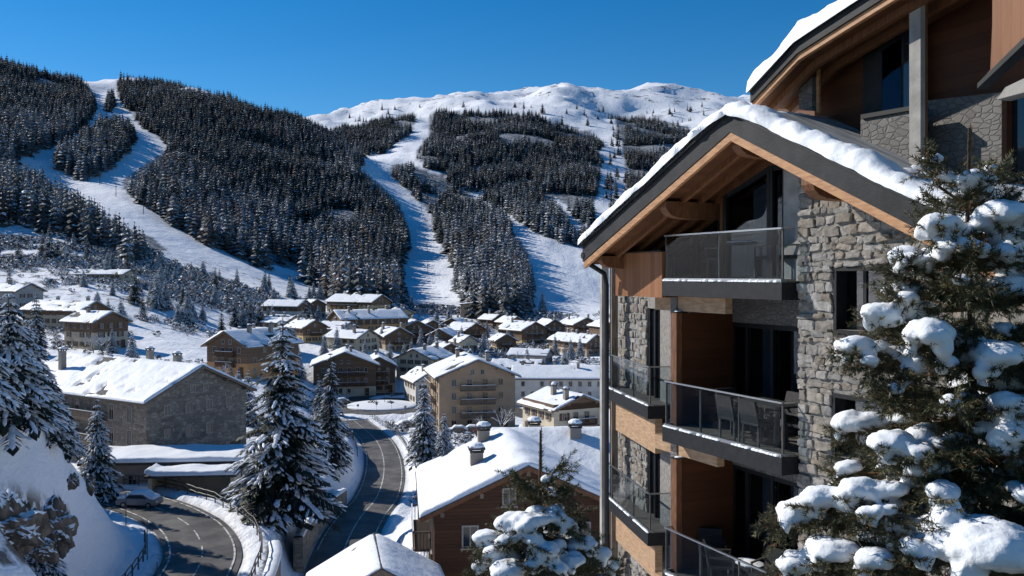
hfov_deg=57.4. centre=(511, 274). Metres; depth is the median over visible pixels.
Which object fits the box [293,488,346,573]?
retaining wall
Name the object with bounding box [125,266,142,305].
conifer tree
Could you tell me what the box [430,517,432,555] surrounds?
balcony door
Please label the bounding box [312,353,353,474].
spruce tree
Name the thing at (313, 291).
conifer tree
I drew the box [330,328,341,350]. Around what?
conifer tree
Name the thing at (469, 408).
balcony door
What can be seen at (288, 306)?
village house
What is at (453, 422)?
window
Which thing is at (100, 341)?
bare tree
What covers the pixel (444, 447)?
spruce tree
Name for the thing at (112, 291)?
conifer tree
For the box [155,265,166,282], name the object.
conifer tree
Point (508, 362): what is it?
village house
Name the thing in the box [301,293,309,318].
conifer tree
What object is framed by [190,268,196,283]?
conifer tree
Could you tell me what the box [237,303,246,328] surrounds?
conifer tree
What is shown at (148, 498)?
parked car
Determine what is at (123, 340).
door
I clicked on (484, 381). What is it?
balcony door
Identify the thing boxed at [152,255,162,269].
conifer tree
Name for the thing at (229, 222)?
conifer tree
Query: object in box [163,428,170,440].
window
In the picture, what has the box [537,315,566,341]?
village house
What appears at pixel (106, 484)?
spruce tree
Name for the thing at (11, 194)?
conifer tree
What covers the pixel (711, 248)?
balcony chair
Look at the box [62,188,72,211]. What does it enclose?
conifer tree
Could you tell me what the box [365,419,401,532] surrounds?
road marking
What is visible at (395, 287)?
conifer tree
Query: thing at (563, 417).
window
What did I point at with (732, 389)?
balcony chair
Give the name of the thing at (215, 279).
conifer tree
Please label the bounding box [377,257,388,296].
conifer tree
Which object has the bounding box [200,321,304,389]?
village house
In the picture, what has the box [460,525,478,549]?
window
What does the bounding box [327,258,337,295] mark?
conifer tree
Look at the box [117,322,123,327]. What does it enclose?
window
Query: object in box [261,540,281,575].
retaining wall
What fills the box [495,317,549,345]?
village house
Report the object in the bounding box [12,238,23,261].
conifer tree
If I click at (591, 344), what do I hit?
village house
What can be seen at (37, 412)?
spruce tree
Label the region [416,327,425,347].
conifer tree
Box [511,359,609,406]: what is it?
long building
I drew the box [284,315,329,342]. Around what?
village house
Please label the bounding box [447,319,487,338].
village house
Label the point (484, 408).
balcony door
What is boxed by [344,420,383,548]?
road marking
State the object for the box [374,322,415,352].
village house
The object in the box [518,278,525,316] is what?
conifer tree
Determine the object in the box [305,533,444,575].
snowy hut
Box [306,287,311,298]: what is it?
conifer tree
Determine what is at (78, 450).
spruce tree
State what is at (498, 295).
conifer tree
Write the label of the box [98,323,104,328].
window
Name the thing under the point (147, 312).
bare tree
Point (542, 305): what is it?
conifer tree
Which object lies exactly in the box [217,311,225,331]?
conifer tree
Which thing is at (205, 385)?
window
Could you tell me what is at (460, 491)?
timber chalet
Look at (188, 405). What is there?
window
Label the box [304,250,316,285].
conifer tree
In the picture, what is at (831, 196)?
modern apartment house
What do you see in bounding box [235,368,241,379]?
spruce tree
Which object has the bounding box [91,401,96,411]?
window
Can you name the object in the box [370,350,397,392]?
village house
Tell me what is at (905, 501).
foreground pine
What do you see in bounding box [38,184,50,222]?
conifer tree
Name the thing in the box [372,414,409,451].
guard rail
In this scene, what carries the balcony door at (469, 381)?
in the apartment house at (466, 388)
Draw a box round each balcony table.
[724,240,763,275]
[727,556,763,575]
[732,397,797,447]
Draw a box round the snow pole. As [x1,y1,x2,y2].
[147,520,147,559]
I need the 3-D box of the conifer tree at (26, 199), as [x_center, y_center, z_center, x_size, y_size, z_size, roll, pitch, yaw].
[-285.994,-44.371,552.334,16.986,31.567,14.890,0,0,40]
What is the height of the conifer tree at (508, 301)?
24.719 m
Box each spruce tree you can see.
[0,294,73,455]
[0,341,29,416]
[18,320,74,432]
[24,555,38,575]
[25,294,51,357]
[28,554,68,575]
[44,377,83,452]
[59,394,91,462]
[75,400,126,502]
[106,328,118,352]
[124,331,140,358]
[217,314,346,539]
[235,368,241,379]
[244,370,262,427]
[309,374,325,434]
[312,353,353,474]
[401,380,438,470]
[432,411,454,459]
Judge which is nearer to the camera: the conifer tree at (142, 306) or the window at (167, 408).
the window at (167, 408)
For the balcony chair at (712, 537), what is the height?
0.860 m
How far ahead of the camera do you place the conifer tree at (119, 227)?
528.25 m
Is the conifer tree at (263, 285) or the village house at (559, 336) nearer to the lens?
the village house at (559, 336)
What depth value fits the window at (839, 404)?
15.57 m
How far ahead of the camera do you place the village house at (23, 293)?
298.36 m
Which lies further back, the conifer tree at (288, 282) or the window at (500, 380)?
the conifer tree at (288, 282)
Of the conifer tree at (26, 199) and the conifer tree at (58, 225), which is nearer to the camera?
the conifer tree at (58, 225)
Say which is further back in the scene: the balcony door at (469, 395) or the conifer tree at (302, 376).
the conifer tree at (302, 376)
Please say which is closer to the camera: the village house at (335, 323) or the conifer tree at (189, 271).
the village house at (335, 323)
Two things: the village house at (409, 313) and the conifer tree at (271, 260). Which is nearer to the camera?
the village house at (409, 313)
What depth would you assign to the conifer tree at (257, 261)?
688.01 m
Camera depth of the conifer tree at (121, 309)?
288.95 m
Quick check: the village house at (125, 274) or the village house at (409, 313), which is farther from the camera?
the village house at (409, 313)
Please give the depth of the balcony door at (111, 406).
118.99 m
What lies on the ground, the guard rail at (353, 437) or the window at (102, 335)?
the guard rail at (353, 437)
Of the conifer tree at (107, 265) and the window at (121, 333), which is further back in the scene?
the conifer tree at (107, 265)
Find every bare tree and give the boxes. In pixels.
[83,336,98,352]
[91,333,108,352]
[140,307,151,320]
[491,409,514,426]
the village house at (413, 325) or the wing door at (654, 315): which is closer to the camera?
the wing door at (654, 315)
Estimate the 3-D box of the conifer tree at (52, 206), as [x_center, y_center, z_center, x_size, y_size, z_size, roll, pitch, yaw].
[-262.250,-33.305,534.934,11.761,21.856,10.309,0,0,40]
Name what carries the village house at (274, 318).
on the ground
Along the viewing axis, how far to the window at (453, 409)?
186.01 m
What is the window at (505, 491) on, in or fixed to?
in the timber chalet at (460, 491)
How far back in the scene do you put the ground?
726.74 m
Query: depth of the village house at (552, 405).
156.38 m
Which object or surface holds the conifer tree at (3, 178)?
on the ground
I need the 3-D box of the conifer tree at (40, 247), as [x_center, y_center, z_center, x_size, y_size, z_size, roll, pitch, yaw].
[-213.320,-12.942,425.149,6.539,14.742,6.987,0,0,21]
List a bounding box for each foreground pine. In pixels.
[462,427,629,575]
[748,123,1023,575]
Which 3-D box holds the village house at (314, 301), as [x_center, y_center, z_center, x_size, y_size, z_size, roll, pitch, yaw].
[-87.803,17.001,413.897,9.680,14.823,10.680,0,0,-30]
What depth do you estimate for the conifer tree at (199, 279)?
450.98 m
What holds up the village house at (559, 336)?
on the ground
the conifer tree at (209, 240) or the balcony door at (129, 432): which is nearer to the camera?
the balcony door at (129, 432)
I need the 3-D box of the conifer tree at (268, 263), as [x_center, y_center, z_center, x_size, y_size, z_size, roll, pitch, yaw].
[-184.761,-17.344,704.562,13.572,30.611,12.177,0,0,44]
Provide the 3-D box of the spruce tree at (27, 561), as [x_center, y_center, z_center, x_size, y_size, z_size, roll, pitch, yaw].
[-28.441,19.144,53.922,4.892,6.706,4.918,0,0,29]
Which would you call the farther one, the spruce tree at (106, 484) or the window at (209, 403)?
the window at (209, 403)
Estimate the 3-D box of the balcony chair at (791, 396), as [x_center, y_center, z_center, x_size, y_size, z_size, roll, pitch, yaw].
[5.307,2.737,18.197,0.580,0.860,0.570,0,0,-24]
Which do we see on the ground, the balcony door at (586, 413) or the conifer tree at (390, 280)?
the conifer tree at (390, 280)
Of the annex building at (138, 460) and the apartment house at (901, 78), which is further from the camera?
the annex building at (138, 460)
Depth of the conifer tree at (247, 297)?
415.10 m
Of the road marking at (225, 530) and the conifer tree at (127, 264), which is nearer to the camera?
the road marking at (225, 530)
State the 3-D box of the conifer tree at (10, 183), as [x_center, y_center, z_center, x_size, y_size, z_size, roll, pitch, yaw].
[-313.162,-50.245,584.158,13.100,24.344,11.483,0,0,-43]
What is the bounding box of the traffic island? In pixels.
[346,400,415,410]
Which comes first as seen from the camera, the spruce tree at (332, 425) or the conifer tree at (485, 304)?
the spruce tree at (332, 425)
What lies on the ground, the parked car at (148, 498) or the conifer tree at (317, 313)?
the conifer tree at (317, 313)
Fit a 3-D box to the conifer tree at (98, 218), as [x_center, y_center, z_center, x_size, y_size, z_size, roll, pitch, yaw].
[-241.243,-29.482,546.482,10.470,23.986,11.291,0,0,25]
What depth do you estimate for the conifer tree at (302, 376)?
259.57 m
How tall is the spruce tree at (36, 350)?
7.904 m
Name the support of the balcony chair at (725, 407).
on the modern apartment house at (831, 196)
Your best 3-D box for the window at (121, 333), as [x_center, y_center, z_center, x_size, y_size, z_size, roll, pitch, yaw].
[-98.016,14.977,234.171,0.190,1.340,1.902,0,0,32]
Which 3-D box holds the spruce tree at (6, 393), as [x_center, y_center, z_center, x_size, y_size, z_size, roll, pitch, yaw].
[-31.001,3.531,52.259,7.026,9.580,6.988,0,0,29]
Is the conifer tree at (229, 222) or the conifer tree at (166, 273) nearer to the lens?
the conifer tree at (166, 273)
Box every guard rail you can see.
[122,530,145,575]
[123,475,262,575]
[345,426,357,456]
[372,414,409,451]
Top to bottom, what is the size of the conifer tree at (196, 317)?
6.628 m
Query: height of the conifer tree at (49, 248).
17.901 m
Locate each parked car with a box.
[115,489,163,507]
[339,397,350,403]
[394,419,413,425]
[448,425,469,433]
[466,424,476,432]
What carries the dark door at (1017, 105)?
in the apartment house at (901, 78)
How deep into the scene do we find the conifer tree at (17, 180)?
577.48 m
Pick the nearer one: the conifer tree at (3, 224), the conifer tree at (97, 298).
the conifer tree at (97, 298)
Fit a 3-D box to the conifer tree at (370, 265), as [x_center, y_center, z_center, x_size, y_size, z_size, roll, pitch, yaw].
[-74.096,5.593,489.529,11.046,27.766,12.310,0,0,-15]
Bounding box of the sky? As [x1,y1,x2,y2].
[0,0,836,116]
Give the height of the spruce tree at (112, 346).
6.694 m
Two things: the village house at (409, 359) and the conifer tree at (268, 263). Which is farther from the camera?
the conifer tree at (268, 263)
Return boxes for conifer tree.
[0,169,5,189]
[0,183,10,227]
[4,175,13,196]
[4,176,9,201]
[5,182,15,213]
[5,269,13,282]
[7,186,18,221]
[8,170,18,202]
[10,178,21,214]
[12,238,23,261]
[13,167,24,194]
[15,175,22,196]
[17,173,36,213]
[25,186,39,226]
[33,176,40,203]
[34,188,53,234]
[35,230,45,256]
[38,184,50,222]
[40,189,52,223]
[42,224,56,259]
[46,197,58,231]
[49,194,64,233]
[53,236,62,258]
[57,183,63,211]
[57,197,65,222]
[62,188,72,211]
[63,189,81,241]
[70,232,76,245]
[76,200,84,236]
[76,204,88,244]
[78,192,84,225]
[79,204,96,244]
[79,269,87,286]
[80,205,100,246]
[83,239,89,259]
[92,292,102,302]
[93,203,103,234]
[96,206,106,242]
[99,212,110,249]
[103,252,111,269]
[104,208,112,242]
[106,214,119,250]
[108,248,117,268]
[109,281,116,295]
[114,213,124,246]
[114,217,130,258]
[116,300,129,322]
[119,223,138,264]
[123,251,132,269]
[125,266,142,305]
[130,222,142,263]
[133,226,141,262]
[137,293,147,316]
[145,278,155,303]
[147,271,168,311]
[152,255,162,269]
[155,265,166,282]
[156,275,163,291]
[161,280,173,310]
[163,267,169,278]
[171,267,178,278]
[173,304,182,322]
[179,283,184,304]
[180,291,193,314]
[181,298,197,326]
[187,264,194,278]
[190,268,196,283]
[191,305,198,319]
[197,272,201,282]
[198,304,207,320]
[199,261,206,276]
[201,208,215,247]
[210,286,219,305]
[212,268,218,284]
[217,269,221,282]
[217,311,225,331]
[224,217,233,245]
[227,295,242,327]
[233,271,240,282]
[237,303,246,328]
[244,289,251,302]
[244,298,256,328]
[248,227,265,267]
[254,300,263,326]
[259,275,269,293]
[262,231,275,270]
[262,233,274,268]
[267,273,272,289]
[269,287,276,298]
[285,278,298,298]
[286,273,291,292]
[292,329,301,354]
[295,243,308,281]
[298,350,307,379]
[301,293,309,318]
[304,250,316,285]
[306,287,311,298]
[311,281,316,297]
[314,305,322,320]
[315,284,325,300]
[318,334,329,355]
[319,249,332,298]
[327,252,340,292]
[327,257,333,291]
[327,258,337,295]
[328,259,336,292]
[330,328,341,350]
[331,254,345,293]
[346,257,363,291]
[356,257,365,292]
[361,340,368,353]
[362,258,374,293]
[364,259,377,293]
[368,263,377,290]
[375,269,381,292]
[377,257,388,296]
[379,327,382,348]
[386,266,392,294]
[386,343,395,367]
[389,262,400,303]
[396,259,408,298]
[397,264,409,301]
[400,290,404,304]
[409,294,413,308]
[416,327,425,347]
[427,330,433,345]
[433,307,439,320]
[445,306,450,319]
[460,262,470,302]
[465,281,478,318]
[466,278,475,301]
[469,253,475,267]
[474,278,485,320]
[475,276,493,322]
[476,267,487,300]
[480,334,488,352]
[485,277,497,313]
[485,321,489,338]
[494,282,500,310]
[496,274,503,314]
[498,263,503,288]
[502,279,513,310]
[503,252,509,273]
[509,272,523,318]
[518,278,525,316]
[525,271,529,301]
[526,278,535,309]
[526,296,534,309]
[538,291,547,311]
[551,337,559,355]
[559,345,570,364]
[566,337,576,359]
[575,336,584,358]
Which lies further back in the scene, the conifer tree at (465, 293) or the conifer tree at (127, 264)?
the conifer tree at (465, 293)
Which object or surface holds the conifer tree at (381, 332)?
on the ground
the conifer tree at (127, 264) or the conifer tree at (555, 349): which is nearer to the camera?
the conifer tree at (555, 349)
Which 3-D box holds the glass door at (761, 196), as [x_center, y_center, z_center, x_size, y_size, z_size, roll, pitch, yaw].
[4.671,-0.944,18.137,0.350,2.148,1.382,0,0,-24]
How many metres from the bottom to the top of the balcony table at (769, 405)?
0.740 m
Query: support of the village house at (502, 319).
on the ground
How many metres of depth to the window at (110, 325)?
232.00 m
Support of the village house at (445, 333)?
on the ground
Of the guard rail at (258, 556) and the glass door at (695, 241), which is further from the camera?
the guard rail at (258, 556)
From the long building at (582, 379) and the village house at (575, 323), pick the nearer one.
the long building at (582, 379)
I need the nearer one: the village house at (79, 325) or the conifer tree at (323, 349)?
the village house at (79, 325)
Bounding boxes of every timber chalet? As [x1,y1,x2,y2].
[411,421,609,575]
[490,416,609,481]
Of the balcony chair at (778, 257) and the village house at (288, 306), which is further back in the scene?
the village house at (288, 306)
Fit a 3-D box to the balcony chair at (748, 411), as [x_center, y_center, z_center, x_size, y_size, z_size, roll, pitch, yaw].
[4.545,2.737,17.255,0.580,0.860,0.570,0,0,-24]
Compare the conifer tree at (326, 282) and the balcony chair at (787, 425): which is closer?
the balcony chair at (787, 425)
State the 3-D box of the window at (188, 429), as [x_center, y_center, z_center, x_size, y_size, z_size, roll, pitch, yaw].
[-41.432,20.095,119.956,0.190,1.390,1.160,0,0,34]
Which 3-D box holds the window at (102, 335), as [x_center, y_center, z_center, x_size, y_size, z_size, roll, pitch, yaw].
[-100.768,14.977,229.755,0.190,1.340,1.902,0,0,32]
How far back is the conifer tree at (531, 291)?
588.58 m
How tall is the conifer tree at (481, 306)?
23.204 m
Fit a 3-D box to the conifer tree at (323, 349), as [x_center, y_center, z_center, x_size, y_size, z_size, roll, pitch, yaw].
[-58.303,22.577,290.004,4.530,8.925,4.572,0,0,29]
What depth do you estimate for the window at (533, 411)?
159.72 m
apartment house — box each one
[423,347,521,431]
[578,101,1023,575]
[746,0,1023,184]
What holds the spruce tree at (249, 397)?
on the ground
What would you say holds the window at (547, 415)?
in the village house at (552, 405)
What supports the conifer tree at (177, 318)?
on the ground
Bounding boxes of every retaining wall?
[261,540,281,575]
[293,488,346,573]
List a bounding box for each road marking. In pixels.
[99,503,170,575]
[125,491,235,575]
[155,507,202,575]
[317,431,366,549]
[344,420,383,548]
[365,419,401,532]
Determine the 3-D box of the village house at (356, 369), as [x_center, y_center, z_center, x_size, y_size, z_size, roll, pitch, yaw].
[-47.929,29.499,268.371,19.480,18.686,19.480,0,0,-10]
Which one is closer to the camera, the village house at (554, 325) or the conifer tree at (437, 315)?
the village house at (554, 325)
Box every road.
[98,490,241,575]
[304,420,404,575]
[325,398,428,414]
[346,393,522,416]
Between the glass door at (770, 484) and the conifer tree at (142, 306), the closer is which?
the glass door at (770, 484)
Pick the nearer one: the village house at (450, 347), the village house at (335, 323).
the village house at (450, 347)
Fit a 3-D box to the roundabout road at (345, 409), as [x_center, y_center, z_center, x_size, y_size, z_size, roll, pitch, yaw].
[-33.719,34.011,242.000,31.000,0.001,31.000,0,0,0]
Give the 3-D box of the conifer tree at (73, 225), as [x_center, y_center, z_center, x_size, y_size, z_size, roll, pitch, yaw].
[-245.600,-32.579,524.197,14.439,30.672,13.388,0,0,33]
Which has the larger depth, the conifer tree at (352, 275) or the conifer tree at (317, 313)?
the conifer tree at (352, 275)
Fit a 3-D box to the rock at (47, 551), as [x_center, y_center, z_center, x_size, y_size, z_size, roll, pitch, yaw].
[-21.925,13.016,44.052,1.391,1.264,1.195,0,0,0]
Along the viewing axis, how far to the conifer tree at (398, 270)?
641.80 m
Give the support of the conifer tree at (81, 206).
on the ground
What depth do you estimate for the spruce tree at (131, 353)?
179.63 m
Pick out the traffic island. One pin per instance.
(383, 405)
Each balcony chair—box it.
[697,528,726,575]
[702,539,734,575]
[704,238,720,277]
[715,387,750,435]
[715,394,755,440]
[738,399,780,447]
[750,546,785,575]
[753,234,780,278]
[764,391,799,437]
[776,244,799,278]
[784,412,799,447]
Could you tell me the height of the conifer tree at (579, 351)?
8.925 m
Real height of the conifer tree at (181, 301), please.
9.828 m
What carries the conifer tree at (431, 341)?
on the ground
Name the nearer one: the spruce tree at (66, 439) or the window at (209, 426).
the spruce tree at (66, 439)
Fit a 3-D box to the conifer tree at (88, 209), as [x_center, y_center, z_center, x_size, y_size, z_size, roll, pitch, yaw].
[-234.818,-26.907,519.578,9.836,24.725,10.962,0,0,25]
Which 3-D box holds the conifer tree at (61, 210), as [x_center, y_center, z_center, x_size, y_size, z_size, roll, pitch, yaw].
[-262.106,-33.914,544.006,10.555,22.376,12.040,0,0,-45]
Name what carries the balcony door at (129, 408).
in the stone house at (149, 400)
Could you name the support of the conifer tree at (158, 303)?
on the ground
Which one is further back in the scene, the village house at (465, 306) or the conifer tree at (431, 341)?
the village house at (465, 306)
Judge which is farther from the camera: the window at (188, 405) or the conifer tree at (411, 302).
the conifer tree at (411, 302)
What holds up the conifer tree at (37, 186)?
on the ground
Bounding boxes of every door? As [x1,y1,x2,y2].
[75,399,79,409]
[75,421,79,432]
[108,403,113,420]
[108,427,113,443]
[121,339,124,347]
[126,406,131,423]
[127,429,131,445]
[239,367,242,376]
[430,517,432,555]
[466,393,472,403]
[467,379,472,389]
[467,406,472,416]
[482,379,487,388]
[482,392,487,402]
[482,406,487,416]
[573,412,577,418]
[584,411,589,422]
[648,308,659,397]
[648,450,659,518]
[671,221,719,277]
[724,166,780,278]
[733,322,798,435]
[733,464,799,562]
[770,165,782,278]
[1012,98,1023,184]
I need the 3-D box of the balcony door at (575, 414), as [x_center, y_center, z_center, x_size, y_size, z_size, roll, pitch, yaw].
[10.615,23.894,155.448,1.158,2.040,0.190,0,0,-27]
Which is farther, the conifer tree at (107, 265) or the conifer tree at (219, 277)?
the conifer tree at (219, 277)
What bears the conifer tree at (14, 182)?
on the ground
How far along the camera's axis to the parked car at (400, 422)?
209.43 m
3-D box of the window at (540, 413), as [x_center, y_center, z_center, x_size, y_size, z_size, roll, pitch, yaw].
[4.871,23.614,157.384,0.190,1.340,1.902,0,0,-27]
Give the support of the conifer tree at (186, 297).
on the ground
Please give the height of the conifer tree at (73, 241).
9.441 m
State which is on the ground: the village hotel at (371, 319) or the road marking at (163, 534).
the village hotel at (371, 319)
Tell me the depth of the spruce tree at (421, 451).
138.92 m
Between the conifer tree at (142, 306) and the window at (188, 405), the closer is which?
the window at (188, 405)
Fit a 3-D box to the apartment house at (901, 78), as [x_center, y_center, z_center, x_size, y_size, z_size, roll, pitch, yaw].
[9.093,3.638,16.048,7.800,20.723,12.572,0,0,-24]
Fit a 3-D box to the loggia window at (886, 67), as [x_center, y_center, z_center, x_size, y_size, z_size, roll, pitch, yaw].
[6.441,-3.074,15.983,0.135,2.476,1.072,0,0,-24]
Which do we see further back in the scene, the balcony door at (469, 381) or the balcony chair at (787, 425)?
the balcony door at (469, 381)
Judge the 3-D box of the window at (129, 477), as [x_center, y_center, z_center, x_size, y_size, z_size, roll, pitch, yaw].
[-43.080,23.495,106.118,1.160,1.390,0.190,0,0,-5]
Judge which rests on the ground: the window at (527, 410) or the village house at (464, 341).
the village house at (464, 341)
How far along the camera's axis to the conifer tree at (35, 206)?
536.60 m
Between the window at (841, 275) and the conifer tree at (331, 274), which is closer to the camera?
the window at (841, 275)
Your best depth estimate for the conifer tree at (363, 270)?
499.15 m
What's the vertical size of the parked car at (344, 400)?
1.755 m
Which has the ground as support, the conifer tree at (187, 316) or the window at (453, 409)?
the conifer tree at (187, 316)
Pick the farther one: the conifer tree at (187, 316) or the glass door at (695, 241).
the conifer tree at (187, 316)
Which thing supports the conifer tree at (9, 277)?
on the ground
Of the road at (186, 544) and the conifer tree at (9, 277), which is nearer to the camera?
the road at (186, 544)
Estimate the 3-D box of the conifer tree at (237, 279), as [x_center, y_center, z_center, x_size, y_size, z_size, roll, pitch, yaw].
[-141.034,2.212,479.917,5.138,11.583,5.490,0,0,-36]
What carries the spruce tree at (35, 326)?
on the ground
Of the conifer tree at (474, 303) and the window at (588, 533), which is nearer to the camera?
the window at (588, 533)
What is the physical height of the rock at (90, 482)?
1.454 m
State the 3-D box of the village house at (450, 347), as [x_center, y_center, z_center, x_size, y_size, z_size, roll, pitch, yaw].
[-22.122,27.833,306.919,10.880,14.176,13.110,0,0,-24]
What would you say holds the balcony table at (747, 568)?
on the modern apartment house at (831, 196)
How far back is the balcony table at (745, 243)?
18.31 m
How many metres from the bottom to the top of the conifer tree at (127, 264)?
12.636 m
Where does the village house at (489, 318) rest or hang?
on the ground
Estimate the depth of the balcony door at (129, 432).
116.83 m
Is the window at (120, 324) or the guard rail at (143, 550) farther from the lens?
the window at (120, 324)
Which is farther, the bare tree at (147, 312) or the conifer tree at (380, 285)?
the conifer tree at (380, 285)
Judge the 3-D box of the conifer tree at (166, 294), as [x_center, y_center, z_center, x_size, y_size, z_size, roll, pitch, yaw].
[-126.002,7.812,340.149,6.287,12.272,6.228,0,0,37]
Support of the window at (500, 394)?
in the apartment house at (466, 388)
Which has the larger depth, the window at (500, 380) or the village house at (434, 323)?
the village house at (434, 323)
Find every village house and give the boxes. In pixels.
[0,279,47,311]
[18,295,113,330]
[59,305,132,349]
[70,266,139,281]
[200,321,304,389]
[252,323,280,327]
[259,311,296,326]
[261,296,313,315]
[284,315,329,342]
[307,296,327,317]
[309,344,379,396]
[322,317,360,332]
[323,324,382,352]
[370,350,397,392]
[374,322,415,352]
[392,341,454,379]
[394,304,415,318]
[400,364,428,404]
[406,316,435,345]
[421,315,444,330]
[425,324,461,342]
[430,337,466,353]
[441,315,469,325]
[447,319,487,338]
[448,331,480,352]
[459,301,496,317]
[477,310,502,328]
[488,330,518,351]
[491,354,544,369]
[494,313,524,325]
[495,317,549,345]
[506,347,554,364]
[516,381,609,426]
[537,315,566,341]
[546,328,573,352]
[560,314,594,332]
[560,330,599,356]
[586,318,609,341]
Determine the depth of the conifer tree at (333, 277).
549.56 m
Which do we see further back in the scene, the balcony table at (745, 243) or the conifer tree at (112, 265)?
the conifer tree at (112, 265)
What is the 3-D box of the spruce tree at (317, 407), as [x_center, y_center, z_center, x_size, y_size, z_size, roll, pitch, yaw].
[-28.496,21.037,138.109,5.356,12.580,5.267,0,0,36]
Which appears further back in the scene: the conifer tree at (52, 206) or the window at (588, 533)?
the conifer tree at (52, 206)
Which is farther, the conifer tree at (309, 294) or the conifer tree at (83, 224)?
the conifer tree at (83, 224)
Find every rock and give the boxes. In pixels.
[0,488,53,559]
[28,537,59,563]
[42,494,78,558]
[66,472,79,489]
[85,475,95,495]
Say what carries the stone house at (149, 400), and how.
on the ground
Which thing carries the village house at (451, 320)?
on the ground
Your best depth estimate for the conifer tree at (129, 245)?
474.71 m
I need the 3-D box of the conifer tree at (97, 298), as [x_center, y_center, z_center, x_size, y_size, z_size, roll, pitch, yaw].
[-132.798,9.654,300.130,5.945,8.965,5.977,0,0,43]
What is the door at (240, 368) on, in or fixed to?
in the village house at (243, 350)
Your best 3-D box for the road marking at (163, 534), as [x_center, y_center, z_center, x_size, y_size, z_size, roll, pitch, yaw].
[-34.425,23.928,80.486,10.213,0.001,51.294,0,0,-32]
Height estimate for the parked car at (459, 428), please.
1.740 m
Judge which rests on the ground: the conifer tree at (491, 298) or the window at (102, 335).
the conifer tree at (491, 298)
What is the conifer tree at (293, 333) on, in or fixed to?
on the ground
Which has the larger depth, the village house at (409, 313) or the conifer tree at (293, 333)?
the village house at (409, 313)
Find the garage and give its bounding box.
[144,463,242,499]
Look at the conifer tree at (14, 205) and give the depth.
544.00 m
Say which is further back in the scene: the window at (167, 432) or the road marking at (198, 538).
the window at (167, 432)
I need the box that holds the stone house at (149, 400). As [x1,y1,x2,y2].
[44,346,256,461]
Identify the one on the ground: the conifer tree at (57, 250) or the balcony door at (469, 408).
the conifer tree at (57, 250)
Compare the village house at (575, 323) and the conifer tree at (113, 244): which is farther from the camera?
the conifer tree at (113, 244)
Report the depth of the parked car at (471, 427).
180.20 m
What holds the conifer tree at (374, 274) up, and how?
on the ground
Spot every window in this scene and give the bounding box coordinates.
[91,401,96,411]
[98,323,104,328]
[98,332,104,337]
[108,323,114,327]
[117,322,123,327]
[117,331,123,336]
[128,476,136,483]
[163,405,171,416]
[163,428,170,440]
[185,402,192,413]
[185,425,192,436]
[190,384,195,392]
[202,383,208,391]
[205,399,212,410]
[205,422,212,433]
[225,396,232,407]
[451,379,456,386]
[451,393,456,400]
[451,406,456,413]
[451,420,456,426]
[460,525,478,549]
[498,378,503,385]
[498,392,502,398]
[498,405,502,412]
[501,488,517,507]
[525,407,529,414]
[531,408,536,415]
[538,410,543,418]
[545,412,550,420]
[559,413,569,421]
[576,521,590,535]
[826,393,893,465]
[827,266,888,335]
[863,29,908,113]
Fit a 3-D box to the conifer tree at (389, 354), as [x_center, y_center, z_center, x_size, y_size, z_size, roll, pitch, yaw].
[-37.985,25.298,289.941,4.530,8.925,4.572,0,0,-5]
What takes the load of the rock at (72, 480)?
on the ground
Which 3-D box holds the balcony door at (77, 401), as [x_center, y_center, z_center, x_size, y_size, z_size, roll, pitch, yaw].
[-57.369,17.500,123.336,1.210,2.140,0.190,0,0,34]
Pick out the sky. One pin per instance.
(309, 57)
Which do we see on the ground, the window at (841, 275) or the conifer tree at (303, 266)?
the conifer tree at (303, 266)
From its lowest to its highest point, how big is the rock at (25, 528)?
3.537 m
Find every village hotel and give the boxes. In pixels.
[324,291,392,310]
[326,305,408,330]
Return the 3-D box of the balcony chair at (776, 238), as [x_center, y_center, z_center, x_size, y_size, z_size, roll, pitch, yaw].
[4.971,-0.313,17.675,0.570,0.860,0.580,0,0,-24]
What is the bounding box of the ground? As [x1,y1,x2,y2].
[0,77,780,575]
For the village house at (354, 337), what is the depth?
302.20 m
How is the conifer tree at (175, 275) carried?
on the ground
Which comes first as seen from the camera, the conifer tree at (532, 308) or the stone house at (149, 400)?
the stone house at (149, 400)
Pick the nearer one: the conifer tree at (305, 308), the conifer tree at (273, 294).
the conifer tree at (305, 308)
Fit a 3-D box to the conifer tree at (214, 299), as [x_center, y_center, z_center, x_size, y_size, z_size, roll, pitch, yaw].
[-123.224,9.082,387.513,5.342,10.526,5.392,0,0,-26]
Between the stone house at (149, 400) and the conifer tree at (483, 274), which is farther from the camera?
the conifer tree at (483, 274)
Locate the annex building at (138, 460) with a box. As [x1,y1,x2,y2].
[77,444,252,483]
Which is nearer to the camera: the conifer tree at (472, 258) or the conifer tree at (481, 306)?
the conifer tree at (481, 306)

